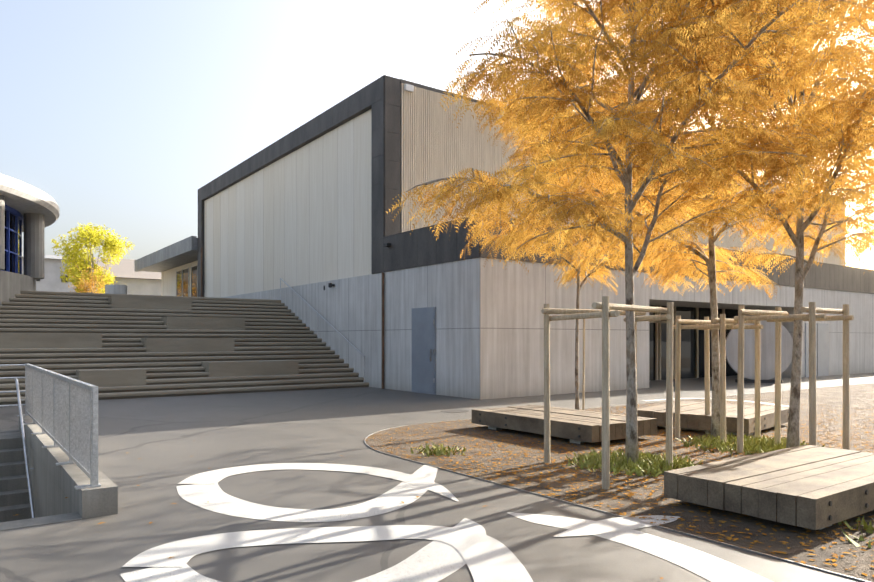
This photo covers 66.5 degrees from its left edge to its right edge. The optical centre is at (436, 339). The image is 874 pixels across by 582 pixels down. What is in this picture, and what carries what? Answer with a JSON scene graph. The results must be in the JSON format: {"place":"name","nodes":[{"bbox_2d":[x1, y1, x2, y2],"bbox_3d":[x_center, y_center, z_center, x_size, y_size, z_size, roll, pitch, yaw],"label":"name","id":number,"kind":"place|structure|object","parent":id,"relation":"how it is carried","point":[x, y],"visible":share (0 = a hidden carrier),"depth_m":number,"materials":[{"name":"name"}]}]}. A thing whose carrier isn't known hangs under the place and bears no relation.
{"place":"outdoors","nodes":[
{"label":"outdoors","id":0,"kind":"place"},
{"bbox_2d":[14,378,34,517],"bbox_3d":[-5.796,2.100,9.538,0.112,2.841,5.251,0,0,-36],"label":"handrail","id":1,"kind":"object","parent":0,"point":[25,453],"visible":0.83,"depth_m":9.95,"materials":[{"name":"silver metal"}]},
{"bbox_2d":[22,253,160,295],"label":"background buildings","id":2,"kind":"structure","parent":0,"point":[139,282],"depth_m":70.78,"materials":[{"name":"concrete"}]},
{"bbox_2d":[105,285,126,293],"bbox_3d":[-19.401,-2.484,40.332,1.200,1.530,1.200,0,0,-36],"label":"concrete cylinder","id":3,"kind":"object","parent":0,"point":[115,289],"visible":0.29,"depth_m":39.83,"materials":[{"name":"grey concrete"}]},
{"bbox_2d":[21,293,280,302],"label":"terrace","id":4,"kind":"structure","parent":0,"point":[109,296],"depth_m":25.14,"materials":[{"name":"concrete"}]},
{"bbox_2d":[0,174,59,305],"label":"round pavilion","id":5,"kind":"structure","parent":4,"relation":"on","point":[31,212],"depth_m":24.12,"materials":[{"name":"concrete"}]},
{"bbox_2d":[67,266,115,292],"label":"bush","id":6,"kind":"object","parent":4,"relation":"on","point":[82,285],"depth_m":54.60,"materials":[{"name":"yellow plant"}]},
{"bbox_2d":[52,223,134,292],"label":"tree","id":7,"kind":"object","parent":4,"relation":"on","point":[77,255],"depth_m":60.09,"materials":[{"name":"yellow plant"}]},
{"bbox_2d":[142,238,197,296],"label":"wing walls","id":8,"kind":"structure","parent":0,"point":[179,276],"depth_m":46.76,"materials":[{"name":"white paint"}]},
{"bbox_2d":[134,236,196,271],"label":"roof fascia","id":9,"kind":"structure","parent":8,"relation":"on","point":[185,246],"depth_m":43.65,"materials":[{"name":"grey metal"}]},
{"bbox_2d":[0,373,873,581],"bbox_3d":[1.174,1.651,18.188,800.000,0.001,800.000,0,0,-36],"label":"asphalt ground","id":10,"kind":"structure","parent":0,"point":[157,436],"depth_m":6.87,"materials":[{"name":"grey asphalt"}]},
{"bbox_2d":[0,416,117,530],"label":"concrete stairwell wall","id":11,"kind":"structure","parent":10,"relation":"on","point":[52,504],"depth_m":8.50,"materials":[{"name":"grey concrete"}]},
{"bbox_2d":[0,363,100,489],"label":"stairwell railing","id":12,"kind":"object","parent":11,"relation":"on","point":[61,410],"visible":0.98,"depth_m":7.75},
{"bbox_2d":[0,290,368,404],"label":"concrete stairs","id":13,"kind":"structure","parent":10,"relation":"on","point":[118,346],"depth_m":22.20,"materials":[{"name":"grey concrete"}]},
{"bbox_2d":[280,278,364,381],"bbox_3d":[-4.656,-0.555,26.013,0.042,4.206,7.353,0,0,-36],"label":"stair handrail","id":14,"kind":"object","parent":13,"relation":"on","point":[325,320],"visible":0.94,"depth_m":26.00,"materials":[{"name":"grey metal"}]},
{"bbox_2d":[120,463,772,581],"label":"painted ground markings","id":15,"kind":"object","parent":10,"relation":"on","point":[475,548],"visible":0.92,"depth_m":5.55,"materials":[{"name":"paint"}]},
{"bbox_2d":[365,383,873,581],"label":"gravel bed","id":16,"kind":"object","parent":10,"relation":"on","point":[861,398],"visible":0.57,"depth_m":8.61,"materials":[{"name":"brown gravel"}]},
{"bbox_2d":[13,398,873,578],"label":"fallen leaves","id":17,"kind":"object","parent":16,"relation":"on","point":[632,493],"visible":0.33,"depth_m":8.21,"materials":[{"name":"orange plant"}]},
{"bbox_2d":[458,0,664,409],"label":"tree","id":18,"kind":"object","parent":16,"relation":"on","point":[569,272],"depth_m":13.56,"materials":[{"name":"orange plant"}]},
{"bbox_2d":[472,405,656,443],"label":"wooden platform","id":19,"kind":"structure","parent":16,"relation":"on","point":[576,426],"depth_m":11.10,"materials":[{"name":"wood"}]},
{"bbox_2d":[582,319,584,409],"bbox_3d":[3.036,0.526,13.795,0.074,2.251,0.044,0,0,-36],"label":"wooden stake","id":20,"kind":"object","parent":16,"relation":"on","point":[583,394],"visible":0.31,"depth_m":13.78,"materials":[{"name":"brown wood"}]},
{"bbox_2d":[541,296,672,488],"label":"tree stakes","id":21,"kind":"object","parent":16,"relation":"on","point":[607,311],"visible":0.77,"depth_m":8.48,"materials":[{"name":"brown wood"}]},
{"bbox_2d":[364,383,869,581],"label":"gravel edging","id":22,"kind":"object","parent":16,"relation":"on","point":[635,519],"visible":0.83,"depth_m":6.26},
{"bbox_2d":[386,0,873,464],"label":"tree","id":23,"kind":"object","parent":16,"relation":"on","point":[502,195],"depth_m":7.95,"materials":[{"name":"orange plant"}]},
{"bbox_2d":[411,432,873,548],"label":"grass tufts","id":24,"kind":"object","parent":16,"relation":"on","point":[651,464],"visible":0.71,"depth_m":9.02,"materials":[{"name":"green plant"}]},
{"bbox_2d":[482,3,873,437],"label":"tree","id":25,"kind":"object","parent":16,"relation":"on","point":[673,258],"depth_m":10.99,"materials":[{"name":"orange plant"}]},
{"bbox_2d":[637,401,788,435],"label":"wooden platform","id":26,"kind":"structure","parent":16,"relation":"on","point":[693,417],"depth_m":11.93,"materials":[{"name":"wood"}]},
{"bbox_2d":[552,0,873,447],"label":"tree","id":27,"kind":"object","parent":16,"relation":"on","point":[819,116],"depth_m":8.76,"materials":[{"name":"orange plant"}]},
{"bbox_2d":[673,314,762,442],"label":"tree stakes","id":28,"kind":"object","parent":16,"relation":"on","point":[707,326],"visible":0.77,"depth_m":10.85,"materials":[{"name":"brown wood"}]},
{"bbox_2d":[664,445,873,529],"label":"wooden platform","id":29,"kind":"structure","parent":16,"relation":"on","point":[812,487],"depth_m":6.21,"materials":[{"name":"wood"}]},
{"bbox_2d":[734,302,853,452],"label":"tree stakes","id":30,"kind":"object","parent":16,"relation":"on","point":[777,316],"visible":0.81,"depth_m":9.42,"materials":[{"name":"brown wood"}]},
{"bbox_2d":[643,398,788,406],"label":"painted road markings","id":31,"kind":"object","parent":10,"relation":"on","point":[710,398],"visible":0.15,"depth_m":17.84,"materials":[{"name":"paint"}]},
{"bbox_2d":[726,320,792,382],"bbox_3d":[12.195,0.411,25.291,2.410,2.480,0.396,0,0,9],"label":"concrete disc sculpture","id":32,"kind":"object","parent":10,"relation":"on","point":[767,353],"visible":0.67,"depth_m":25.16,"materials":[{"name":"grey concrete"}]},
{"bbox_2d":[0,0,873,269],"label":"sky","id":33,"kind":"structure","parent":0,"point":[118,111],"materials":[{"name":"blue"}]},
{"bbox_2d":[404,84,545,214],"bbox_3d":[1.591,-6.789,24.683,6.785,3.701,0.360,0,0,-36],"label":"hall window floodlight","id":34,"kind":"object","parent":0,"point":[408,87],"visible":0.36,"depth_m":22.65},
{"bbox_2d":[222,257,873,399],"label":"concrete wall","id":35,"kind":"structure","parent":0,"point":[489,331],"depth_m":21.01,"materials":[{"name":"grey concrete"}]},
{"bbox_2d":[201,243,435,394],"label":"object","id":36,"kind":"object","parent":35,"relation":"attached to","point":[423,350],"visible":0.9,"depth_m":20.35,"materials":[{"name":"grey metal"}]},
{"bbox_2d":[198,75,873,296],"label":"facade frame","id":37,"kind":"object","parent":35,"relation":"on","point":[380,98],"depth_m":22.55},
{"bbox_2d":[204,109,371,297],"bbox_3d":[5.909,-5.464,40.774,33.860,6.470,20.940,0,0,-36],"label":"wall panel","id":38,"kind":"object","parent":37,"relation":"attached to","point":[301,216],"visible":0.25,"depth_m":28.13,"materials":[{"name":"white metal"}]},
{"bbox_2d":[400,83,844,264],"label":"corrugated wall cladding","id":39,"kind":"structure","parent":37,"relation":"attached to","point":[436,143],"depth_m":23.77,"materials":[{"name":"beige metal"}]},
{"bbox_2d":[649,305,828,379],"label":"entrance glazing doors","id":40,"kind":"structure","parent":35,"relation":"in","point":[692,354],"depth_m":28.31,"materials":[{"name":"black glass"}]},
{"bbox_2d":[839,26,873,172],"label":"tree","id":41,"kind":"object","parent":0,"point":[858,118],"depth_m":9.68,"materials":[{"name":"orange plant"}]}
]}

